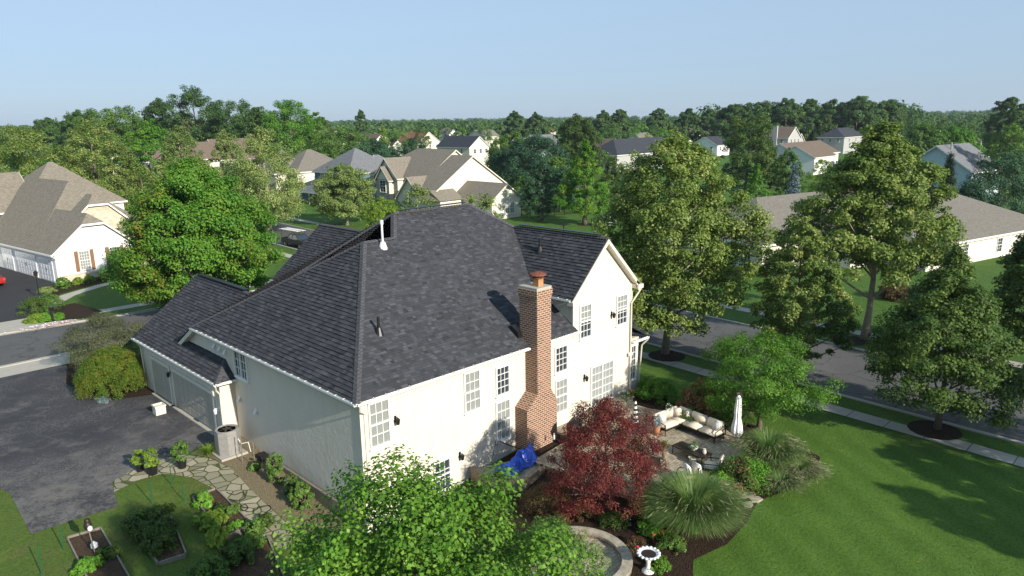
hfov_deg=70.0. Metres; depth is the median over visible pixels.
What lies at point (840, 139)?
distant house
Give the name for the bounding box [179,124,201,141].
background tree
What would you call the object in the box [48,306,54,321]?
mailbox
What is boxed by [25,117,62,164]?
leafy tree
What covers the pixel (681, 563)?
mulch bed
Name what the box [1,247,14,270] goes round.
garage door
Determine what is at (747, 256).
window
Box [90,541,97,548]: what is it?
plastic jug
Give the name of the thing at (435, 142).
distant house
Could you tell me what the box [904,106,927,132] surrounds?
background tree
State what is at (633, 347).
window
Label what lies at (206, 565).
vegetable plant
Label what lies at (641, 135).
distant house
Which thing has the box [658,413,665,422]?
throw pillow
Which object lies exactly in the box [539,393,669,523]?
japanese maple
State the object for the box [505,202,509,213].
window
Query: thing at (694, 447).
potted plant
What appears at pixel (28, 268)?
garage door
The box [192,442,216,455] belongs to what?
daylily clump
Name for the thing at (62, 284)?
ball shrub
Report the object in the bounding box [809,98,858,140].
leafy tree
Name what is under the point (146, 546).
vegetable plant
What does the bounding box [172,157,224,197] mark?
leafy tree
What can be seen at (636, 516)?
bed plant
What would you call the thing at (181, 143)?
leafy tree
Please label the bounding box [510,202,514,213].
window
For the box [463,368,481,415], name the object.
window
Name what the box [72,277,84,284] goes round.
ball shrub
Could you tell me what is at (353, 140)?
leafy tree
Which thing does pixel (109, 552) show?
vegetable plant
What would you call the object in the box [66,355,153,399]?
shrub bed
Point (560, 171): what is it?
leafy tree
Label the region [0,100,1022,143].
distant woods
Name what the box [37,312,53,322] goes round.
grass plant
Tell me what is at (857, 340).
mulch ring
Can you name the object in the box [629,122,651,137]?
background tree
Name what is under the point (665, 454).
potted plant
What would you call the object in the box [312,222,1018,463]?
pavement joint
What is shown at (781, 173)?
leafy tree
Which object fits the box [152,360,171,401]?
garage door
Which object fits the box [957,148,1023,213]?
leafy tree
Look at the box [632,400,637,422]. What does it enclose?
striped umbrella
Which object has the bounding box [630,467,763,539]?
ornamental grass
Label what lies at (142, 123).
background tree
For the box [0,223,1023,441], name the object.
road
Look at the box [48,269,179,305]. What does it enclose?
garden path
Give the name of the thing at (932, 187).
spruce tree
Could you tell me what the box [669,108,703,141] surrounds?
leafy tree
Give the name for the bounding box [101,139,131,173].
distant house
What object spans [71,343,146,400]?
burning bush
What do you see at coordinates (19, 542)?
garden lawn
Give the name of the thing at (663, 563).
bed plant
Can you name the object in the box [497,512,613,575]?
serviceberry tree
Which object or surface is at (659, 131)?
background tree
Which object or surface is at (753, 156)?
background tree
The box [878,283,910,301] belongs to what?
foundation shrub
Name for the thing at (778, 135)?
distant house
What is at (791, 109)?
leafy tree
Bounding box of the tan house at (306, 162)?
[257,149,332,198]
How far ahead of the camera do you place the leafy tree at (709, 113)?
398.05 m
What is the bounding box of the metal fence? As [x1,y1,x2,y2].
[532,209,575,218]
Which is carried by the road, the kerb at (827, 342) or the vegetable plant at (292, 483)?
the kerb at (827, 342)
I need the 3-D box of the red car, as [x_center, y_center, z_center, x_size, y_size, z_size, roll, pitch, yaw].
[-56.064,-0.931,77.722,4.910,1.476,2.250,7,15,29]
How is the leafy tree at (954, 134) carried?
on the ground at (107, 296)
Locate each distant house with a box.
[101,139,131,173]
[116,144,207,189]
[195,137,275,166]
[360,134,402,155]
[399,132,439,154]
[435,136,489,163]
[438,128,458,141]
[469,129,498,150]
[501,134,558,171]
[594,138,613,146]
[598,137,663,171]
[629,132,652,137]
[694,136,728,155]
[759,140,839,174]
[763,126,804,145]
[816,127,862,153]
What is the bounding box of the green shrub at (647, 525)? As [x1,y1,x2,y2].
[636,507,673,540]
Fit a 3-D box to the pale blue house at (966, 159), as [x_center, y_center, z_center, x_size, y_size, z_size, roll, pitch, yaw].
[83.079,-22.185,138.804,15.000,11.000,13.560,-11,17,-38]
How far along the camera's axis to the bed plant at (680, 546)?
28.54 m
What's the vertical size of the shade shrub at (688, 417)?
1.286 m
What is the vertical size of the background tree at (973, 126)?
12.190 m
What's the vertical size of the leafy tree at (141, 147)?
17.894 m
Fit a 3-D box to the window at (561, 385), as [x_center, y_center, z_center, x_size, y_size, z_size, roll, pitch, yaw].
[2.673,5.858,39.668,0.160,1.980,1.050,12,18,44]
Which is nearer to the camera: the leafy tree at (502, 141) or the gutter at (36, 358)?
the gutter at (36, 358)
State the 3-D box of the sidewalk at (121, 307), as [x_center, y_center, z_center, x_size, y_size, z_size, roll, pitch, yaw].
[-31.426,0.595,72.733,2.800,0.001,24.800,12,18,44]
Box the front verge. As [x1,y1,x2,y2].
[638,342,1023,457]
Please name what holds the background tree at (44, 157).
on the ground at (107, 296)
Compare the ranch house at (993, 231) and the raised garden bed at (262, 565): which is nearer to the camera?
the raised garden bed at (262, 565)
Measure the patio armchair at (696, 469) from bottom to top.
0.920 m
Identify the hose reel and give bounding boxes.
[492,440,534,457]
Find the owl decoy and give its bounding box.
[83,518,95,554]
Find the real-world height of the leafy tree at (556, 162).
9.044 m
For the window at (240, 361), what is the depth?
38.04 m
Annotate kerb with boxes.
[0,242,296,334]
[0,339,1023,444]
[276,222,1010,381]
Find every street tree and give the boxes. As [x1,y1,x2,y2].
[225,125,307,229]
[307,163,376,224]
[357,196,398,227]
[511,175,538,208]
[552,139,611,224]
[588,127,779,354]
[748,215,861,386]
[771,120,968,339]
[860,244,1023,430]
[987,233,1023,341]
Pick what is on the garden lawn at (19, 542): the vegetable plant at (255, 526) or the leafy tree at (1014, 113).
the vegetable plant at (255, 526)
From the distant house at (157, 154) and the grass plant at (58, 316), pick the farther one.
the distant house at (157, 154)
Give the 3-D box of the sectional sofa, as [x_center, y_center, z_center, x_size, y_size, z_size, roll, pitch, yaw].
[9.265,7.296,38.494,2.156,0.950,3.196,-11,16,-37]
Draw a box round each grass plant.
[20,312,45,323]
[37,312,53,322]
[48,312,64,321]
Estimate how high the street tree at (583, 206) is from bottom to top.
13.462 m
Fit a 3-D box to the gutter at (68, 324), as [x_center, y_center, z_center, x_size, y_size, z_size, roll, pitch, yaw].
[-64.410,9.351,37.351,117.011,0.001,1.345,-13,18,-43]
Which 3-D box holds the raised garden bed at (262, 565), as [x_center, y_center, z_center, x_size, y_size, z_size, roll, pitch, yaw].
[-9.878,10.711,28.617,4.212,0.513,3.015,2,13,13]
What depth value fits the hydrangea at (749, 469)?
32.89 m
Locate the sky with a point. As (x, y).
(395, 60)
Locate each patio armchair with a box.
[675,465,699,481]
[701,454,724,474]
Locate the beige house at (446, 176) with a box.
[367,148,522,218]
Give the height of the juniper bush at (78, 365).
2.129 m
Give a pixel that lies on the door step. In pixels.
(630, 403)
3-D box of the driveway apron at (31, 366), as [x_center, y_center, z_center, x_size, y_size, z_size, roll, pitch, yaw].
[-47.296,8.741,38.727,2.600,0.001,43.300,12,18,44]
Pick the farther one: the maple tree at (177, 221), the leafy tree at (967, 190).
the leafy tree at (967, 190)
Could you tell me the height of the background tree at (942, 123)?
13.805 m
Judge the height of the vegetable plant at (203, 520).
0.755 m
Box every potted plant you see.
[129,449,146,471]
[141,447,159,475]
[169,439,188,468]
[621,391,629,401]
[626,389,634,400]
[650,415,661,434]
[660,440,668,460]
[688,442,699,450]
[688,455,699,463]
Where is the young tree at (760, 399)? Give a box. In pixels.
[696,330,845,430]
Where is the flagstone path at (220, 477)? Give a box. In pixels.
[114,455,306,549]
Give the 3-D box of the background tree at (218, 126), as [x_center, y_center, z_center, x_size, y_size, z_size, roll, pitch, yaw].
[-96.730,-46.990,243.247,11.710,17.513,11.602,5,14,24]
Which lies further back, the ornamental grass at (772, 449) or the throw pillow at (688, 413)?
the throw pillow at (688, 413)
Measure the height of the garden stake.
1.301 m
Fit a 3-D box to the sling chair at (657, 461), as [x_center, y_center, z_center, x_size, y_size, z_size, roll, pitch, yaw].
[6.829,8.238,34.494,0.591,1.010,0.755,8,16,34]
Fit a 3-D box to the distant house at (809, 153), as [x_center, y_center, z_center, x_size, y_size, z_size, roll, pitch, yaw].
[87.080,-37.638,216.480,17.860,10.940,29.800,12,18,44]
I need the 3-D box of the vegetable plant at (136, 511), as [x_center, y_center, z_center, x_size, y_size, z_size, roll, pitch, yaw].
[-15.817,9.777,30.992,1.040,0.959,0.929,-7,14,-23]
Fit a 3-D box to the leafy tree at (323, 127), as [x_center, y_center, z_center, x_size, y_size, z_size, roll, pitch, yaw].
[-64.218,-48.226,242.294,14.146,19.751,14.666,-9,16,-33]
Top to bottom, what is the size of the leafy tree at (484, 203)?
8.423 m
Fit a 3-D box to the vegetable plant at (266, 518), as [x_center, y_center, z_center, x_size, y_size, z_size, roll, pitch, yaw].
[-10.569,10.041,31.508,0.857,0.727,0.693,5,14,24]
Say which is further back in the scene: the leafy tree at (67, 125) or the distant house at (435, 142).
the distant house at (435, 142)
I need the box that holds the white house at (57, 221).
[0,162,160,282]
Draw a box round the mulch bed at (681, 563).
[446,390,819,575]
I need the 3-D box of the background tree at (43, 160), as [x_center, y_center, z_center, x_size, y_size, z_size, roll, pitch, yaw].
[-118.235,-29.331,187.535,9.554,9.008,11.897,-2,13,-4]
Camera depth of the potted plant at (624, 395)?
42.80 m
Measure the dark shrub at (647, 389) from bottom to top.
1.457 m
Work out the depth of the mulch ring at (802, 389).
45.25 m
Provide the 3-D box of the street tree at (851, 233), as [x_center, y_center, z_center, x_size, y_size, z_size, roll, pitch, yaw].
[25.874,-4.050,53.854,13.367,16.249,12.885,4,14,21]
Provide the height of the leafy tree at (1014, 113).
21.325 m
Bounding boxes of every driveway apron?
[0,318,78,332]
[0,354,69,377]
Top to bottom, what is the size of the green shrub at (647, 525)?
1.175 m
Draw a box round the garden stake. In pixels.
[37,546,41,574]
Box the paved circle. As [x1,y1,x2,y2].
[529,536,621,575]
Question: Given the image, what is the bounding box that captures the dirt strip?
[191,436,353,542]
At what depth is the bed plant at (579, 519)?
31.16 m
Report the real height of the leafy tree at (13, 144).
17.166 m
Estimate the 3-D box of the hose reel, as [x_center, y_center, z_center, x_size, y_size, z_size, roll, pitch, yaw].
[-0.002,7.942,36.606,2.314,0.809,0.609,-6,14,-21]
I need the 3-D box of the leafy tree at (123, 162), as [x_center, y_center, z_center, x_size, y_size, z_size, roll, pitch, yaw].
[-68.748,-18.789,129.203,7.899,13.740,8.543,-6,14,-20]
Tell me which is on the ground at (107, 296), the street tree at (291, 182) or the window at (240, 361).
the street tree at (291, 182)
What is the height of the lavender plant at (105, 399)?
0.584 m
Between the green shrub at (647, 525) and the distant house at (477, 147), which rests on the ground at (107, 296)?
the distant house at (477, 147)
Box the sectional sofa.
[652,406,725,442]
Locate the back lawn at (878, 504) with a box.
[637,367,1023,575]
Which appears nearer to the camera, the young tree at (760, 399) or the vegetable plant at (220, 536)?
the vegetable plant at (220, 536)
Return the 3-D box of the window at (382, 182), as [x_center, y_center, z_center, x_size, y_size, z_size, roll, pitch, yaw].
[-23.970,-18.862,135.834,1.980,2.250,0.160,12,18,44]
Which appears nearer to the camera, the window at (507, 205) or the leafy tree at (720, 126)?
the window at (507, 205)
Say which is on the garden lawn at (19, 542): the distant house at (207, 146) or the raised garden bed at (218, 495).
the raised garden bed at (218, 495)
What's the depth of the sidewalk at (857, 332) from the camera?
62.54 m
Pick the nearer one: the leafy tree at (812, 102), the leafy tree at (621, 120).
the leafy tree at (812, 102)
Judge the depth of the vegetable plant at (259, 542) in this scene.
29.17 m
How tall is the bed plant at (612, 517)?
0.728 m
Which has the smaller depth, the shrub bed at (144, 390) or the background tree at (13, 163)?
the shrub bed at (144, 390)
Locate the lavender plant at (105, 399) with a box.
[97,396,110,403]
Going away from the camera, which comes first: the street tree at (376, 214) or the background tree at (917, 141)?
the street tree at (376, 214)
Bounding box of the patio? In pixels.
[537,405,746,501]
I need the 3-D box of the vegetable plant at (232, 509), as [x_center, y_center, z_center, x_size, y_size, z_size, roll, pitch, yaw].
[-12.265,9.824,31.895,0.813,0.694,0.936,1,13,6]
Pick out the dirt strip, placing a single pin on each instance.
(259, 484)
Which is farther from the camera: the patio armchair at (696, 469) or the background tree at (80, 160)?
the background tree at (80, 160)
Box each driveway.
[0,267,54,321]
[0,365,214,533]
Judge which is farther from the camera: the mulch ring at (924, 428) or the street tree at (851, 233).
the street tree at (851, 233)
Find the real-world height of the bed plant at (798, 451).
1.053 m
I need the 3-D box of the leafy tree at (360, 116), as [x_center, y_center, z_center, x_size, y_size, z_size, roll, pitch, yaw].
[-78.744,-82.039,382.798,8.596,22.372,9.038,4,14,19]
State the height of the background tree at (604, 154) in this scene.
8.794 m
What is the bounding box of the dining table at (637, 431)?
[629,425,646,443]
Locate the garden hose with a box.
[226,492,270,512]
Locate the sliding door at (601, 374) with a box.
[590,358,613,406]
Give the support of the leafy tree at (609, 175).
on the ground at (107, 296)
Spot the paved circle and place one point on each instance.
(615, 557)
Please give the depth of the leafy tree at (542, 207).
118.48 m
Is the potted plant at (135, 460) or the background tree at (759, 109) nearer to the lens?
the potted plant at (135, 460)
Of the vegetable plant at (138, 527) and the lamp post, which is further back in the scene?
the lamp post
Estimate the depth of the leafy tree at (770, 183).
164.25 m
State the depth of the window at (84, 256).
80.35 m
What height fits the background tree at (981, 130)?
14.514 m
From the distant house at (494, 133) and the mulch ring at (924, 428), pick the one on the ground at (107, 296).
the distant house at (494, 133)
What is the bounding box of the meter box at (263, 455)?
[256,451,268,461]
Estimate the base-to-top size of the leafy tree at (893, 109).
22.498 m
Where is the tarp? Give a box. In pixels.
[494,443,537,478]
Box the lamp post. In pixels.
[33,270,39,296]
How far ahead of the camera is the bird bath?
27.24 m
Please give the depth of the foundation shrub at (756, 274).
76.90 m
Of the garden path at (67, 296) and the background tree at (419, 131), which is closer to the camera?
the garden path at (67, 296)
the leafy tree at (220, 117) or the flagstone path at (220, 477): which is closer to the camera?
the flagstone path at (220, 477)
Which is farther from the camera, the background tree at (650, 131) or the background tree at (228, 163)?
the background tree at (650, 131)
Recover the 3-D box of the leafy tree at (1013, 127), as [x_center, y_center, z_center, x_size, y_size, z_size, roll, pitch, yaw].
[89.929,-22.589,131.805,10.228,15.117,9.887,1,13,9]
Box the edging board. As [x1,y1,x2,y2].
[259,451,358,529]
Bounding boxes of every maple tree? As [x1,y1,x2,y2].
[98,156,285,309]
[265,444,603,575]
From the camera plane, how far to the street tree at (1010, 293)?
46.25 m
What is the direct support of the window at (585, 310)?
in the stucco house at (459, 339)
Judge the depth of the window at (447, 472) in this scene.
34.33 m
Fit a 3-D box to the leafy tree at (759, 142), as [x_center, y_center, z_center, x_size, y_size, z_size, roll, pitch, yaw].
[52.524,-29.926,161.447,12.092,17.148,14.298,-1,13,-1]
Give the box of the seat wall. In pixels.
[553,526,632,575]
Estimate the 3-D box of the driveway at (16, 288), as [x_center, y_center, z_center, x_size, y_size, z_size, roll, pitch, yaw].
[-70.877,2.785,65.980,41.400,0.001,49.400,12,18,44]
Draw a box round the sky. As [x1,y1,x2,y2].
[0,0,1023,126]
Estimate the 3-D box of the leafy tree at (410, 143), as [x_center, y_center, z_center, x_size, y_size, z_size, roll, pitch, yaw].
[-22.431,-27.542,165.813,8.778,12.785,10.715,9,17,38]
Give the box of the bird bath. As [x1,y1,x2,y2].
[636,545,660,574]
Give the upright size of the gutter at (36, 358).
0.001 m
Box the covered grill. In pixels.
[567,417,581,445]
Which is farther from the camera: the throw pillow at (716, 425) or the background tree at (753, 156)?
the background tree at (753, 156)
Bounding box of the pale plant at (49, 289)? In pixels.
[36,286,57,293]
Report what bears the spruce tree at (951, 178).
on the ground at (107, 296)
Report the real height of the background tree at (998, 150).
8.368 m
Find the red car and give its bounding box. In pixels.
[0,275,5,285]
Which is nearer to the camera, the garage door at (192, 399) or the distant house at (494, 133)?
the garage door at (192, 399)
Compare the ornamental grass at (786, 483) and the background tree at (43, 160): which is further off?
the background tree at (43, 160)
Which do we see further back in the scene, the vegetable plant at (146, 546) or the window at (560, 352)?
the window at (560, 352)
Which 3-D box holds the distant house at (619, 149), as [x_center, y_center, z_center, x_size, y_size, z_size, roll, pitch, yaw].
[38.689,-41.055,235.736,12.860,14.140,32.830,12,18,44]
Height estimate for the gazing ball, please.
0.460 m
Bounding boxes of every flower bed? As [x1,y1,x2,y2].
[37,303,100,322]
[51,263,189,294]
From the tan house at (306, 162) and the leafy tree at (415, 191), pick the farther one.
the tan house at (306, 162)
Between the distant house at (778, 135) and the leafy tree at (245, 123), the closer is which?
the leafy tree at (245, 123)
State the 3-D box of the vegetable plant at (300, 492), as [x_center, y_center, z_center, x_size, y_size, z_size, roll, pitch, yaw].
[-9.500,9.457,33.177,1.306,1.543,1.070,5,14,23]
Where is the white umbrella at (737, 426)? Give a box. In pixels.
[731,389,742,440]
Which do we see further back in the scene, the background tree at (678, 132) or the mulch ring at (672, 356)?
the background tree at (678, 132)
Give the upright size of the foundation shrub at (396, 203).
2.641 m
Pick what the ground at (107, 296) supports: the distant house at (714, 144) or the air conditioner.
the distant house at (714, 144)
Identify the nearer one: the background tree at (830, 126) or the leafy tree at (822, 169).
the leafy tree at (822, 169)
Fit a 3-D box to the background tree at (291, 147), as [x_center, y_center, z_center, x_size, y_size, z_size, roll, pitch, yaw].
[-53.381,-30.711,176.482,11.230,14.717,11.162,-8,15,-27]
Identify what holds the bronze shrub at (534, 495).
on the mulch bed at (681, 563)
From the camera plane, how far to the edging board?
33.92 m
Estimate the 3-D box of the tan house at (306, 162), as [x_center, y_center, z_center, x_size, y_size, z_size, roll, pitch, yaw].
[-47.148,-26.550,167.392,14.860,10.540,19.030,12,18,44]
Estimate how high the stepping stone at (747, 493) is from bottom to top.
0.140 m
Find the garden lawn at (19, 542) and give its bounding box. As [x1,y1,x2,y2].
[0,474,426,575]
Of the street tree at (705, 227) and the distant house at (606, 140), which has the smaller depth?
the street tree at (705, 227)
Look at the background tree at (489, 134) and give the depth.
377.69 m
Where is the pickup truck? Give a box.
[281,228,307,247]
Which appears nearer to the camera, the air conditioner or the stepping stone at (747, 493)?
the stepping stone at (747, 493)
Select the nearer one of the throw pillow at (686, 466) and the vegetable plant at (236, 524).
the vegetable plant at (236, 524)
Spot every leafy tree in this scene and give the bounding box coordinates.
[0,124,85,177]
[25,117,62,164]
[55,109,103,168]
[60,117,135,196]
[72,105,143,172]
[101,142,145,209]
[115,119,177,188]
[116,163,158,211]
[133,97,186,144]
[146,160,172,194]
[155,125,211,195]
[156,84,228,141]
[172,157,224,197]
[203,98,264,141]
[207,129,250,193]
[235,106,280,141]
[257,99,328,158]
[297,126,374,158]
[300,112,335,153]
[338,138,402,157]
[353,109,368,134]
[378,124,390,148]
[395,138,426,156]
[397,183,434,211]
[466,193,502,218]
[484,131,541,182]
[484,132,583,185]
[498,110,528,139]
[517,157,564,220]
[522,112,551,136]
[534,166,583,211]
[536,156,571,193]
[546,113,608,168]
[592,110,618,137]
[596,157,630,205]
[610,109,635,138]
[644,108,673,137]
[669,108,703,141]
[695,108,721,138]
[708,104,756,151]
[720,113,778,189]
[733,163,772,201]
[741,100,784,130]
[752,153,787,188]
[764,98,815,139]
[769,148,804,194]
[789,98,828,140]
[800,159,832,192]
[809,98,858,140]
[826,95,888,131]
[860,99,907,136]
[902,123,950,153]
[926,125,986,151]
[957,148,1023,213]
[957,183,990,202]
[977,120,1023,203]
[981,96,1023,155]
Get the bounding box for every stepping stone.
[738,489,754,498]
[749,495,762,502]
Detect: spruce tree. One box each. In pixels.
[923,161,934,194]
[936,151,958,193]
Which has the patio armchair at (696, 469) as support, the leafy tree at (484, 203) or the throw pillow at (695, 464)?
the throw pillow at (695, 464)
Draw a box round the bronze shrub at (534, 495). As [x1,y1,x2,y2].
[518,481,571,521]
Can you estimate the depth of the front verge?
41.22 m
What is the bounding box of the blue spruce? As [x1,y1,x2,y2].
[785,160,802,194]
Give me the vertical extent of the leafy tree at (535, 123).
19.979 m
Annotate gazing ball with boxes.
[627,515,632,525]
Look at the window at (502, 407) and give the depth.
36.68 m
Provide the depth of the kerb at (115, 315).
63.29 m
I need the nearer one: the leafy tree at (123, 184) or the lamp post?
the lamp post
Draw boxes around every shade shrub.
[676,406,700,430]
[708,409,746,429]
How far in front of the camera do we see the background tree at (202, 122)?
306.42 m
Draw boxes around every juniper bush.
[48,311,146,370]
[71,354,106,378]
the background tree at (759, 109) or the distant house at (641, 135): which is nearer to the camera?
the background tree at (759, 109)
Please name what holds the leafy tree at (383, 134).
on the ground at (107, 296)
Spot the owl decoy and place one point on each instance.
(87, 526)
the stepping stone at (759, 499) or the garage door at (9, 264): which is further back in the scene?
the garage door at (9, 264)
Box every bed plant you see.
[573,501,598,521]
[594,510,631,530]
[625,500,650,520]
[644,555,671,575]
[655,533,686,555]
[786,435,812,456]
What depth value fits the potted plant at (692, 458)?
35.33 m
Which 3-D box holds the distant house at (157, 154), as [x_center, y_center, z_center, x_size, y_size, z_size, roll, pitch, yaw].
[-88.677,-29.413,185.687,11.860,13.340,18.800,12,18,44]
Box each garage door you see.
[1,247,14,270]
[15,251,38,277]
[38,256,54,281]
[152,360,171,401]
[173,372,214,429]
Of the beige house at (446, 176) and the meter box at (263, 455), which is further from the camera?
the beige house at (446, 176)
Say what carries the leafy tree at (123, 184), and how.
on the ground at (107, 296)
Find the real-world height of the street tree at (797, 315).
10.871 m
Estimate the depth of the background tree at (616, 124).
374.98 m
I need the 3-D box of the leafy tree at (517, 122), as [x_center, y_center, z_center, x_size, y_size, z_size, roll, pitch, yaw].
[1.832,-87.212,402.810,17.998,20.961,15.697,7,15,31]
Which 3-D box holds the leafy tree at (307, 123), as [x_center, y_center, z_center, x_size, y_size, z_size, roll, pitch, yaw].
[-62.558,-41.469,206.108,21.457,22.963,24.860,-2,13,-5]
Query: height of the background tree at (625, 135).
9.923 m
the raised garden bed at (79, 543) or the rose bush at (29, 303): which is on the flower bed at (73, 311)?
the rose bush at (29, 303)
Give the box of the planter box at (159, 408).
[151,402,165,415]
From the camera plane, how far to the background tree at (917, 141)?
156.17 m
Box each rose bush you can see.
[16,296,54,316]
[32,293,68,311]
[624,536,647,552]
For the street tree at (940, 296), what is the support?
on the front verge
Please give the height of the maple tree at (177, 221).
14.073 m
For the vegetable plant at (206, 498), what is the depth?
32.52 m
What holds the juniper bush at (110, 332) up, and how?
on the shrub bed at (144, 390)
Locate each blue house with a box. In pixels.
[299,148,383,204]
[899,142,1001,195]
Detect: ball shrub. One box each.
[54,277,70,288]
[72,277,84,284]
[84,275,95,282]
[97,272,110,279]
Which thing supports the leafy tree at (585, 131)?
on the ground at (107, 296)
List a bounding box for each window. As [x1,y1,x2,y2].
[78,250,91,270]
[232,351,249,382]
[367,398,392,451]
[379,180,386,192]
[433,456,451,490]
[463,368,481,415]
[495,363,510,398]
[495,397,511,443]
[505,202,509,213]
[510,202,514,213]
[554,344,568,375]
[555,376,568,415]
[579,302,592,340]
[615,293,627,327]
[631,344,636,380]
[740,246,751,262]
[963,243,969,257]
[996,237,1002,252]
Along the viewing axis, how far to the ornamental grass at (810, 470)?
33.53 m
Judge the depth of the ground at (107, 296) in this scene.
72.02 m
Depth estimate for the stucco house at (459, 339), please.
37.28 m
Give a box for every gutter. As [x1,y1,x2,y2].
[0,291,252,335]
[1,341,119,365]
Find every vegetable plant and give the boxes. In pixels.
[69,554,105,575]
[95,545,122,561]
[119,501,179,542]
[129,507,150,522]
[139,532,177,558]
[182,554,230,575]
[191,490,213,508]
[191,508,228,531]
[204,525,229,548]
[211,502,229,513]
[212,539,255,568]
[222,504,240,516]
[227,519,248,534]
[233,533,266,548]
[243,516,266,535]
[248,461,261,470]
[258,512,275,527]
[265,452,284,483]
[283,473,299,496]
[287,480,314,510]
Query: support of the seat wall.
on the mulch bed at (681, 563)
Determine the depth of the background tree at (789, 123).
337.68 m
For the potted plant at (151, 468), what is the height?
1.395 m
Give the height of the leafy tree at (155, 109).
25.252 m
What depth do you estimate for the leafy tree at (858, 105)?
321.89 m
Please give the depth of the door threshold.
42.40 m
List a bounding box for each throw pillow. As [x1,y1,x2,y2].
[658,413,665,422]
[673,407,681,416]
[682,408,690,417]
[683,463,690,473]
[692,461,702,473]
[712,420,720,430]
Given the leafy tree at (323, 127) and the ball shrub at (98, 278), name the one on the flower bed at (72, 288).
the ball shrub at (98, 278)
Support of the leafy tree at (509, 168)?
on the ground at (107, 296)
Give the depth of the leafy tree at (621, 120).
397.80 m
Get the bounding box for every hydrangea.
[676,377,734,419]
[709,470,735,494]
[713,453,778,496]
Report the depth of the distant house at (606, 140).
253.51 m
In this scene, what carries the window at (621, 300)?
in the stucco house at (459, 339)
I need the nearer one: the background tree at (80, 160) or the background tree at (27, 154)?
the background tree at (27, 154)
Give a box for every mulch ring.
[648,350,684,361]
[773,381,812,394]
[831,335,867,344]
[907,420,962,439]
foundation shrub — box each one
[387,201,400,213]
[737,264,762,276]
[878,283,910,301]
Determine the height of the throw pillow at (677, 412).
0.450 m
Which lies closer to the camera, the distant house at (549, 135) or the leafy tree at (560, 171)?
the leafy tree at (560, 171)
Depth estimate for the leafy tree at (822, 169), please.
108.70 m
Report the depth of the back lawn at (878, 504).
30.81 m
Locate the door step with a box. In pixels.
[584,396,637,420]
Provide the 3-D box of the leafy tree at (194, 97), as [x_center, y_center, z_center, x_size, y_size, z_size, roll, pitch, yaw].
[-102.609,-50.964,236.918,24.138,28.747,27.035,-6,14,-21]
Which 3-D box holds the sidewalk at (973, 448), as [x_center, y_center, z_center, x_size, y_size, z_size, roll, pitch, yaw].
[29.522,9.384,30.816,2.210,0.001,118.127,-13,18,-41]
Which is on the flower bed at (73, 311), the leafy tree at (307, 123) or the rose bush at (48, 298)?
the rose bush at (48, 298)
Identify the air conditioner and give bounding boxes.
[212,424,250,461]
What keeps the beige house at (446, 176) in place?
on the ground at (107, 296)
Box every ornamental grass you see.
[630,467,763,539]
[724,426,814,469]
[755,466,815,496]
[768,454,834,485]
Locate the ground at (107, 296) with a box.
[1,116,1023,575]
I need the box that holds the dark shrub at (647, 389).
[633,377,679,405]
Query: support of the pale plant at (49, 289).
on the flower bed at (72, 288)
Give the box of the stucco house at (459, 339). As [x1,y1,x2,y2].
[131,202,648,532]
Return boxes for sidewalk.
[100,281,269,312]
[278,215,1023,367]
[638,350,1023,466]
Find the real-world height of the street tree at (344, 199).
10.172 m
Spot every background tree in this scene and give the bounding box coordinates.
[0,139,39,172]
[3,148,34,176]
[34,158,62,170]
[38,150,59,163]
[62,139,92,174]
[130,109,155,142]
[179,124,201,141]
[198,113,208,140]
[202,122,236,141]
[222,161,255,195]
[271,130,303,155]
[280,115,299,133]
[321,145,341,158]
[386,130,411,154]
[411,128,431,148]
[476,126,493,145]
[574,146,613,169]
[602,123,621,138]
[603,122,623,138]
[622,130,630,138]
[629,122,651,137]
[646,124,663,136]
[655,128,673,138]
[665,126,687,138]
[739,102,774,165]
[744,131,757,166]
[784,111,809,140]
[812,114,837,138]
[889,136,930,169]
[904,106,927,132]
[938,118,949,129]
[967,120,979,133]
[975,116,1001,150]
[982,140,1004,156]
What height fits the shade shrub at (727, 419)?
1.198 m
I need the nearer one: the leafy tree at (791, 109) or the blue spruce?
the blue spruce
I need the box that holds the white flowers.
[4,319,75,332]
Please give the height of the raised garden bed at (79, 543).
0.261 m
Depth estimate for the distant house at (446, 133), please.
423.65 m
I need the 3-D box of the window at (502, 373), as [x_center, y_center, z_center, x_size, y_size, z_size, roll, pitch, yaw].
[-0.459,4.591,36.190,0.160,1.560,1.000,12,18,44]
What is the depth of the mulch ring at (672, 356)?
51.63 m
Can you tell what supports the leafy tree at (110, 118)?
on the ground at (107, 296)
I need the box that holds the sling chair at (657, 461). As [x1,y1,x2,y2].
[648,455,665,474]
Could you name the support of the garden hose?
on the flagstone path at (220, 477)
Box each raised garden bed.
[66,527,129,575]
[142,512,186,565]
[189,534,283,575]
[192,488,250,540]
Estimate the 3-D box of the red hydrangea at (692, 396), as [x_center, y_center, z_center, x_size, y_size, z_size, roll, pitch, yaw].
[11.221,6.200,41.419,2.984,2.330,3.457,-11,16,-36]
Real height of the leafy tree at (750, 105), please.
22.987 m
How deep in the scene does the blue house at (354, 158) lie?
149.50 m
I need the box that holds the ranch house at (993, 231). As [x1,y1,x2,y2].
[665,191,1023,271]

